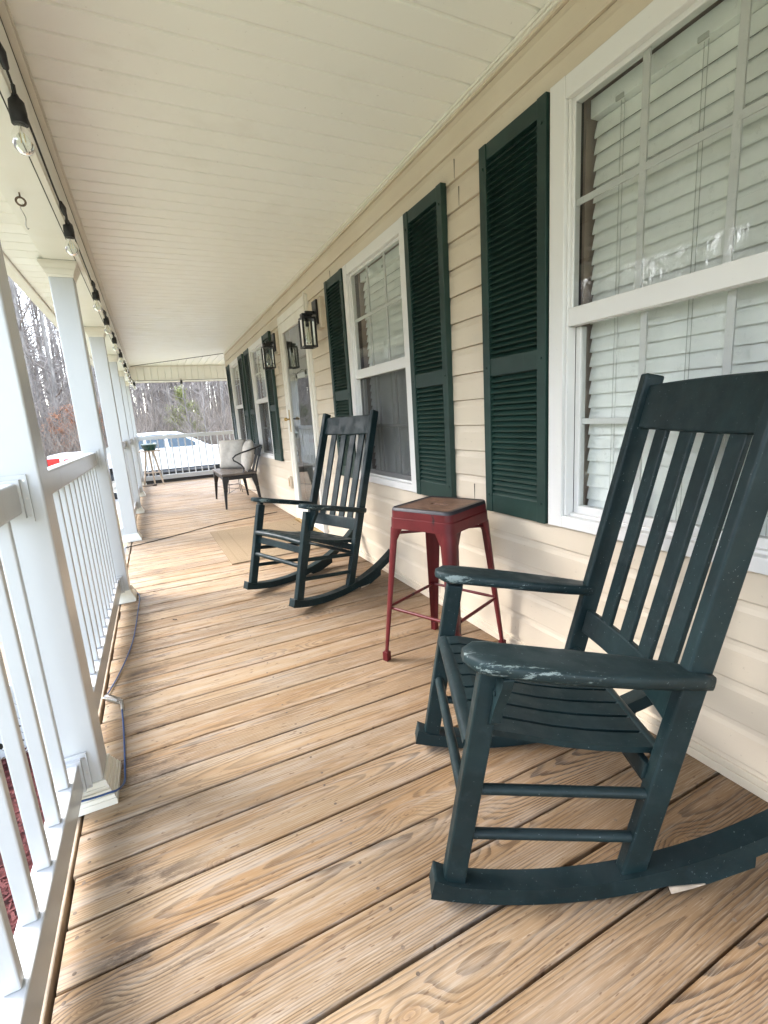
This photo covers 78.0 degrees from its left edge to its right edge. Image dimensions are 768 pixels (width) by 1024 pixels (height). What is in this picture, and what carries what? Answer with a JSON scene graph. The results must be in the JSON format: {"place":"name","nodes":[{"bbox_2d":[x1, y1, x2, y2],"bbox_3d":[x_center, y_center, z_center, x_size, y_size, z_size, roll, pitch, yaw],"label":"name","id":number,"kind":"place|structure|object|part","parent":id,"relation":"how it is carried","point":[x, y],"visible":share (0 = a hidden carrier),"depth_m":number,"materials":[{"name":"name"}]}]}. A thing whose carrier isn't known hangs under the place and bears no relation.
{"place":"outdoors","nodes":[
{"label":"outdoors","id":0,"kind":"place"},
{"bbox_2d":[15,283,210,416],"label":"sky","id":1,"kind":"structure","parent":0,"point":[15,283],"materials":[{"name":"white"}]},
{"bbox_2d":[2,413,232,758],"bbox_3d":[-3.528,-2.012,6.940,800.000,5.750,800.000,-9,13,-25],"label":"ground","id":2,"kind":"structure","parent":0,"point":[121,526],"depth_m":11.26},
{"bbox_2d":[0,747,44,936],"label":"mulch bed","id":3,"kind":"object","parent":2,"relation":"on","point":[25,846],"depth_m":2.44,"materials":[{"name":"brown wood"}]},
{"bbox_2d":[18,294,35,368],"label":"bare tree","id":4,"kind":"object","parent":2,"relation":"on","point":[33,328],"visible":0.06,"depth_m":47.02,"materials":[{"name":"grey plant"}]},
{"bbox_2d":[8,276,47,465],"bbox_3d":[-17.302,-11.193,21.919,5.064,20.467,5.076,-4,12,-2],"label":"bare tree","id":5,"kind":"object","parent":2,"relation":"on","point":[14,296],"visible":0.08,"depth_m":22.15,"materials":[{"name":"grey plant"}]},
{"bbox_2d":[18,299,49,376],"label":"bare tree","id":6,"kind":"object","parent":2,"relation":"on","point":[28,340],"visible":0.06,"depth_m":30.58,"materials":[{"name":"grey plant"}]},
{"bbox_2d":[23,316,49,406],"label":"bare tree","id":7,"kind":"object","parent":2,"relation":"on","point":[33,341],"visible":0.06,"depth_m":28.81,"materials":[{"name":"grey plant"}]},
{"bbox_2d":[15,286,64,437],"bbox_3d":[-20.587,-9.499,27.872,4.647,14.415,5.720,8,16,45],"label":"bare tree","id":8,"kind":"object","parent":2,"relation":"on","point":[34,349],"visible":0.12,"depth_m":27.67,"materials":[{"name":"grey plant"}]},
{"bbox_2d":[15,285,66,412],"bbox_3d":[-23.634,-10.942,31.937,5.218,15.544,3.975,7,15,41],"label":"bare tree","id":9,"kind":"object","parent":2,"relation":"on","point":[36,333],"visible":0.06,"depth_m":32.31,"materials":[{"name":"grey plant"}]},
{"bbox_2d":[19,293,63,421],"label":"bare tree","id":10,"kind":"object","parent":2,"relation":"on","point":[52,353],"visible":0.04,"depth_m":49.98,"materials":[{"name":"grey plant"}]},
{"bbox_2d":[14,286,69,455],"bbox_3d":[-17.948,-7.908,24.256,4.791,12.906,4.942,-6,12,-8],"label":"bare tree","id":11,"kind":"object","parent":2,"relation":"on","point":[37,390],"visible":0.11,"depth_m":24.10,"materials":[{"name":"grey plant"}]},
{"bbox_2d":[16,294,71,448],"bbox_3d":[-17.128,-8.090,23.172,3.100,13.717,4.070,-7,12,-17],"label":"bare tree","id":12,"kind":"object","parent":2,"relation":"on","point":[45,375],"visible":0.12,"depth_m":23.50,"materials":[{"name":"grey plant"}]},
{"bbox_2d":[20,334,68,454],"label":"bare tree","id":13,"kind":"object","parent":2,"relation":"on","point":[42,395],"visible":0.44,"depth_m":21.20,"materials":[{"name":"grey plant"}]},
{"bbox_2d":[14,282,92,391],"bbox_3d":[-19.313,-9.763,25.176,5.538,16.199,5.713,-4,12,-2],"label":"bare tree","id":14,"kind":"object","parent":2,"relation":"on","point":[39,348],"visible":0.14,"depth_m":25.50,"materials":[{"name":"grey plant"}]},
{"bbox_2d":[14,297,95,447],"bbox_3d":[-16.336,-9.250,21.891,4.269,16.538,5.605,-4,12,-1],"label":"bare tree","id":15,"kind":"object","parent":2,"relation":"on","point":[50,370],"visible":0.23,"depth_m":22.39,"materials":[{"name":"grey plant"}]},
{"bbox_2d":[42,404,78,453],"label":"beech tree","id":16,"kind":"object","parent":2,"relation":"on","point":[57,416],"visible":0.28,"depth_m":22.73,"materials":[{"name":"brown plant"}]},
{"bbox_2d":[48,323,72,411],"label":"bare tree","id":17,"kind":"object","parent":2,"relation":"on","point":[60,361],"visible":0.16,"depth_m":48.70,"materials":[{"name":"grey plant"}]},
{"bbox_2d":[43,314,92,409],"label":"bare tree","id":18,"kind":"object","parent":2,"relation":"on","point":[57,349],"visible":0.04,"depth_m":28.46,"materials":[{"name":"grey plant"}]},
{"bbox_2d":[49,322,103,432],"bbox_3d":[-19.155,-10.913,30.564,4.526,15.573,4.537,-7,12,-17],"label":"bare tree","id":19,"kind":"object","parent":2,"relation":"on","point":[95,383],"visible":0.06,"depth_m":30.68,"materials":[{"name":"grey plant"}]},
{"bbox_2d":[52,368,105,451],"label":"bare tree","id":20,"kind":"object","parent":2,"relation":"on","point":[68,412],"visible":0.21,"depth_m":21.61,"materials":[{"name":"grey plant"}]},
{"bbox_2d":[64,373,106,445],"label":"bare tree","id":21,"kind":"object","parent":2,"relation":"on","point":[101,415],"visible":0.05,"depth_m":22.28,"materials":[{"name":"grey plant"}]},
{"bbox_2d":[15,284,230,428],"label":"distant thicket","id":22,"kind":"object","parent":2,"relation":"on","point":[140,390],"visible":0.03,"depth_m":54.74,"materials":[{"name":"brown plant"}]},
{"bbox_2d":[25,340,233,466],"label":"undergrowth","id":23,"kind":"object","parent":2,"relation":"on","point":[143,428],"visible":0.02,"depth_m":22.01,"materials":[{"name":"plant"}]},
{"bbox_2d":[137,383,163,423],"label":"bare tree","id":24,"kind":"object","parent":2,"relation":"on","point":[148,398],"visible":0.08,"depth_m":52.49,"materials":[{"name":"grey plant"}]},
{"bbox_2d":[129,385,172,431],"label":"bare tree","id":25,"kind":"object","parent":2,"relation":"on","point":[138,408],"visible":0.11,"depth_m":28.09,"materials":[{"name":"grey plant"}]},
{"bbox_2d":[131,383,185,432],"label":"bare tree","id":26,"kind":"object","parent":2,"relation":"on","point":[150,384],"visible":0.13,"depth_m":25.19,"materials":[{"name":"grey plant"}]},
{"bbox_2d":[149,383,168,427],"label":"bare tree","id":27,"kind":"object","parent":2,"relation":"on","point":[158,402],"visible":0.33,"depth_m":28.19,"materials":[{"name":"grey plant"}]},
{"bbox_2d":[139,382,186,418],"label":"bare tree","id":28,"kind":"object","parent":2,"relation":"on","point":[167,386],"visible":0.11,"depth_m":32.17,"materials":[{"name":"grey plant"}]},
{"bbox_2d":[165,404,184,430],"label":"leafing tree","id":29,"kind":"object","parent":2,"relation":"on","point":[172,417],"visible":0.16,"depth_m":26.99,"materials":[{"name":"green plant"}]},
{"bbox_2d":[140,382,218,437],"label":"bare tree","id":30,"kind":"object","parent":2,"relation":"on","point":[184,400],"visible":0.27,"depth_m":24.24,"materials":[{"name":"grey plant"}]},
{"bbox_2d":[161,385,203,441],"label":"leafing tree","id":31,"kind":"object","parent":2,"relation":"on","point":[179,392],"visible":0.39,"depth_m":25.07,"materials":[{"name":"green plant"}]},
{"bbox_2d":[166,382,219,424],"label":"bare tree","id":32,"kind":"object","parent":2,"relation":"on","point":[194,401],"visible":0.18,"depth_m":29.04,"materials":[{"name":"grey plant"}]},
{"bbox_2d":[166,381,224,444],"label":"bare tree","id":33,"kind":"object","parent":2,"relation":"on","point":[202,393],"visible":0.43,"depth_m":22.59,"materials":[{"name":"grey plant"}]},
{"bbox_2d":[173,381,220,412],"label":"bare tree","id":34,"kind":"object","parent":2,"relation":"on","point":[199,393],"visible":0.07,"depth_m":47.82,"materials":[{"name":"grey plant"}]},
{"bbox_2d":[188,400,208,437],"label":"leafing tree","id":35,"kind":"object","parent":2,"relation":"on","point":[197,416],"visible":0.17,"depth_m":29.17,"materials":[{"name":"green plant"}]},
{"bbox_2d":[202,381,212,428],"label":"bare tree","id":36,"kind":"object","parent":2,"relation":"on","point":[205,396],"depth_m":43.04,"materials":[{"name":"grey plant"}]},
{"bbox_2d":[206,382,228,424],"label":"bare tree","id":37,"kind":"object","parent":2,"relation":"on","point":[219,398],"visible":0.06,"depth_m":54.51,"materials":[{"name":"grey plant"}]},
{"bbox_2d":[206,381,233,435],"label":"bare tree","id":38,"kind":"object","parent":2,"relation":"on","point":[220,398],"visible":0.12,"depth_m":23.77,"materials":[{"name":"grey plant"}]},
{"bbox_2d":[219,381,226,438],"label":"bare tree","id":39,"kind":"object","parent":2,"relation":"on","point":[222,404],"visible":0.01,"depth_m":30.93,"materials":[{"name":"grey plant"}]},
{"bbox_2d":[223,0,767,801],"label":"house","id":40,"kind":"structure","parent":2,"relation":"on","point":[533,258],"depth_m":1.79,"materials":[{"name":"beige plastic"}]},
{"bbox_2d":[229,358,246,440],"bbox_3d":[-2.368,-1.802,8.141,0.241,1.530,0.930,-9,13,-25],"label":"window","id":41,"kind":"structure","parent":40,"relation":"in","point":[239,412],"depth_m":8.34,"materials":[{"name":"white glass"}]},
{"bbox_2d":[248,337,274,458],"bbox_3d":[-1.561,-1.518,6.490,0.241,1.530,0.932,-9,13,-25],"label":"window","id":42,"kind":"structure","parent":40,"relation":"in","point":[261,405],"depth_m":6.67,"materials":[{"name":"white glass"}]},
{"bbox_2d":[261,331,279,369],"bbox_3d":[-1.249,-1.793,5.265,0.206,0.393,0.150,-9,13,-25],"label":"wall lantern","id":43,"kind":"object","parent":40,"relation":"attached to","point":[274,348],"depth_m":5.23,"materials":[{"name":"black metal"}]},
{"bbox_2d":[0,0,548,382],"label":"porch roof","id":44,"kind":"structure","parent":40,"relation":"attached to","point":[219,171],"depth_m":2.15,"materials":[{"name":"beige plastic"}]},
{"bbox_2d":[15,192,28,229],"bbox_3d":[-1.531,-1.275,2.010,0.040,0.142,0.016,-9,13,-25],"label":"ceiling hook","id":45,"kind":"object","parent":44,"relation":"hanging from","point":[23,199],"visible":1,"depth_m":2.01,"materials":[{"name":"metal"}]},
{"bbox_2d":[0,42,206,389],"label":"string lights","id":46,"kind":"object","parent":44,"relation":"attached to","point":[19,119],"visible":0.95,"depth_m":1.47,"materials":[{"name":"black rubber"}]},
{"bbox_2d":[280,306,323,532],"bbox_3d":[-0.830,-0.929,4.909,0.190,2.235,1.026,-9,13,-25],"label":"storm door","id":47,"kind":"structure","parent":40,"relation":"in","point":[301,378],"depth_m":5.12,"materials":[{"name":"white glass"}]},
{"bbox_2d":[298,296,326,348],"bbox_3d":[-0.596,-1.564,3.929,0.206,0.393,0.150,-9,13,-25],"label":"wall lantern","id":48,"kind":"object","parent":40,"relation":"attached to","point":[315,316],"depth_m":3.90,"materials":[{"name":"black metal"}]},
{"bbox_2d":[342,215,416,492],"bbox_3d":[0.058,-0.950,3.182,0.241,1.530,0.932,-9,13,-25],"label":"window","id":49,"kind":"structure","parent":40,"relation":"in","point":[383,386],"depth_m":3.15,"materials":[{"name":"white glass"}]},
{"bbox_2d":[39,477,767,1023],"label":"deck","id":50,"kind":"structure","parent":40,"relation":"attached to","point":[263,839],"depth_m":1.29,"materials":[{"name":"brown wood"}]},
{"bbox_2d":[0,242,121,816],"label":"porch post","id":51,"kind":"object","parent":50,"relation":"on","point":[44,568],"visible":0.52,"depth_m":1.35,"materials":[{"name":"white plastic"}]},
{"bbox_2d":[0,474,92,1023],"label":"porch railing","id":52,"kind":"object","parent":51,"relation":"attached to","point":[26,951],"visible":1,"depth_m":1.08,"materials":[{"name":"white plastic"}]},
{"bbox_2d":[47,449,124,710],"bbox_3d":[-1.434,0.224,2.296,0.092,0.984,1.856,-9,13,-25],"label":"porch railing","id":53,"kind":"object","parent":51,"relation":"attached to","point":[97,584],"visible":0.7,"depth_m":2.21,"materials":[{"name":"white plastic"}]},
{"bbox_2d":[37,258,136,603],"bbox_3d":[-1.888,-0.442,3.076,0.196,2.150,0.196,-9,13,-25],"label":"porch post","id":54,"kind":"object","parent":50,"relation":"on","point":[63,276],"visible":0.75,"depth_m":2.95,"materials":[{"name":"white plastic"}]},
{"bbox_2d":[81,592,139,802],"bbox_3d":[-1.360,0.725,2.424,0.161,0.060,2.219,-9,13,-25],"label":"tie out cable","id":55,"kind":"object","parent":50,"relation":"on","point":[112,699],"visible":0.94,"depth_m":1.98,"materials":[{"name":"metal"}]},
{"bbox_2d":[84,326,141,542],"bbox_3d":[-2.769,-0.751,4.876,0.196,2.150,0.196,-9,13,-25],"label":"porch post","id":56,"kind":"object","parent":50,"relation":"on","point":[96,335],"visible":0.87,"depth_m":4.81,"materials":[{"name":"white plastic"}]},
{"bbox_2d":[122,439,138,515],"bbox_3d":[-3.156,-0.380,5.815,0.092,0.984,1.763,-9,13,-25],"label":"porch railing","id":57,"kind":"object","parent":56,"relation":"attached to","point":[125,447],"visible":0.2,"depth_m":6.38,"materials":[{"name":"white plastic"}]},
{"bbox_2d":[108,354,144,513],"bbox_3d":[-3.590,-1.040,6.554,0.196,2.150,0.196,-9,13,-25],"label":"porch post","id":58,"kind":"object","parent":50,"relation":"on","point":[113,366],"visible":0.5,"depth_m":6.46,"materials":[{"name":"white plastic"}]},
{"bbox_2d":[118,371,145,496],"bbox_3d":[-4.427,-1.333,8.264,0.196,2.150,0.196,-9,13,-25],"label":"porch post","id":59,"kind":"object","parent":50,"relation":"on","point":[128,415],"visible":0.48,"depth_m":8.20,"materials":[{"name":"white plastic"}]},
{"bbox_2d":[130,437,141,494],"bbox_3d":[-3.986,-0.671,7.509,0.092,0.984,1.800,-9,13,-25],"label":"porch railing","id":60,"kind":"object","parent":59,"relation":"attached to","point":[131,442],"visible":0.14,"depth_m":8.22,"materials":[{"name":"white plastic"}]},
{"bbox_2d":[125,381,146,484],"bbox_3d":[-5.273,-1.630,9.993,0.196,2.150,0.196,-9,13,-25],"label":"porch post","id":61,"kind":"object","parent":50,"relation":"on","point":[127,383],"visible":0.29,"depth_m":9.93,"materials":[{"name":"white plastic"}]},
{"bbox_2d":[139,450,164,485],"bbox_3d":[-4.887,-0.931,10.012,0.425,0.730,0.285,-9,13,-25],"label":"wooden stand","id":62,"kind":"object","parent":50,"relation":"on","point":[150,460],"visible":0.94,"depth_m":9.92,"materials":[{"name":"brown wood"}]},
{"bbox_2d":[140,443,156,450],"bbox_3d":[-4.899,-1.355,9.896,0.320,0.145,0.320,-9,13,-25],"label":"flower pot","id":63,"kind":"object","parent":62,"relation":"on","point":[149,447],"visible":0.98,"depth_m":9.79,"materials":[{"name":"green plastic"}]},
{"bbox_2d":[138,430,233,483],"bbox_3d":[-3.606,-1.352,10.857,3.500,1.038,0.092,-9,13,-25],"label":"porch railing","id":64,"kind":"object","parent":50,"relation":"on","point":[189,475],"visible":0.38,"depth_m":10.47,"materials":[{"name":"white plastic"}]},
{"bbox_2d":[126,512,275,547],"bbox_3d":[-2.017,0.174,5.462,0.112,0.010,1.855,6,15,40],"label":"thin cable","id":65,"kind":"object","parent":50,"relation":"on","point":[193,530],"visible":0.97,"depth_m":5.30,"materials":[{"name":"black rubber"}]},
{"bbox_2d":[212,444,261,509],"bbox_3d":[-2.185,-0.575,7.095,0.608,0.846,1.163,-9,13,-25],"label":"chair","id":66,"kind":"object","parent":50,"relation":"on","point":[225,475],"visible":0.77,"depth_m":6.67,"materials":[{"name":"grey metal"}]},
{"bbox_2d":[219,439,244,468],"bbox_3d":[-2.321,-0.886,7.273,0.430,0.440,0.149,-2,0,9],"label":"cushion","id":67,"kind":"object","parent":66,"relation":"on","point":[229,450],"visible":0.89,"depth_m":7.22,"materials":[{"name":"fabric"}]},
{"bbox_2d":[241,439,254,471],"bbox_3d":[-1.961,-0.819,6.830,0.178,0.450,0.440,7,7,-23],"label":"cushion","id":68,"kind":"object","parent":66,"relation":"on","point":[247,459],"visible":0.86,"depth_m":6.66,"materials":[{"name":"fabric"}]},
{"bbox_2d":[210,519,330,564],"bbox_3d":[-1.152,0.258,4.764,0.960,0.009,1.400,-9,13,-26],"label":"rug","id":69,"kind":"object","parent":50,"relation":"on","point":[235,544],"visible":0.53,"depth_m":4.69,"materials":[{"name":"fabric"}]},
{"bbox_2d":[243,410,389,607],"bbox_3d":[-0.368,-0.091,3.320,0.658,1.205,1.118,7,12,43],"label":"rocking chair","id":70,"kind":"object","parent":50,"relation":"on","point":[361,426],"visible":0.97,"depth_m":3.22,"materials":[{"name":"teal paint"}]},
{"bbox_2d":[383,496,505,661],"bbox_3d":[0.269,0.320,2.193,0.423,0.734,0.423,6,15,40],"label":"bar stool","id":71,"kind":"object","parent":50,"relation":"on","point":[442,522],"visible":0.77,"depth_m":2.10,"materials":[{"name":"red metal"}]},
{"bbox_2d":[415,371,767,904],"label":"rocking chair","id":72,"kind":"object","parent":50,"relation":"on","point":[509,695],"visible":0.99,"depth_m":1.10,"materials":[{"name":"teal paint"}]},
{"bbox_2d":[548,0,767,574],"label":"window","id":73,"kind":"structure","parent":40,"relation":"in","point":[674,267],"depth_m":1.46,"materials":[{"name":"white glass"}]},
{"bbox_2d":[115,475,199,514],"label":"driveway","id":74,"kind":"structure","parent":0,"point":[117,506],"depth_m":13.52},
{"bbox_2d":[47,431,219,498],"bbox_3d":[-7.585,-1.703,16.120,6.360,2.005,2.270,-9,13,-25],"label":"pickup truck","id":75,"kind":"object","parent":74,"relation":"on","point":[55,459],"visible":0.2,"depth_m":15.53,"materials":[{"name":"white paint"}]},
{"bbox_3d":[-7.379,-2.274,15.331,0.560,0.430,0.201,-9,13,-25],"label":"side window","id":76,"kind":"part","parent":75,"relation":"part of","materials":[{"name":"blue glass"}]},
{"bbox_3d":[-6.642,-2.392,15.671,0.960,0.430,0.201,-9,13,-25],"label":"side window","id":77,"kind":"part","parent":75,"relation":"part of","materials":[{"name":"blue glass"}]},
{"bbox_2d":[227,479,242,493],"bbox_3d":[-2.575,-0.549,8.131,0.290,0.433,0.290,-9,13,-25],"label":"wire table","id":78,"kind":"object","parent":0,"point":[233,484],"visible":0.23,"depth_m":8.14,"materials":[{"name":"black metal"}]}
]}

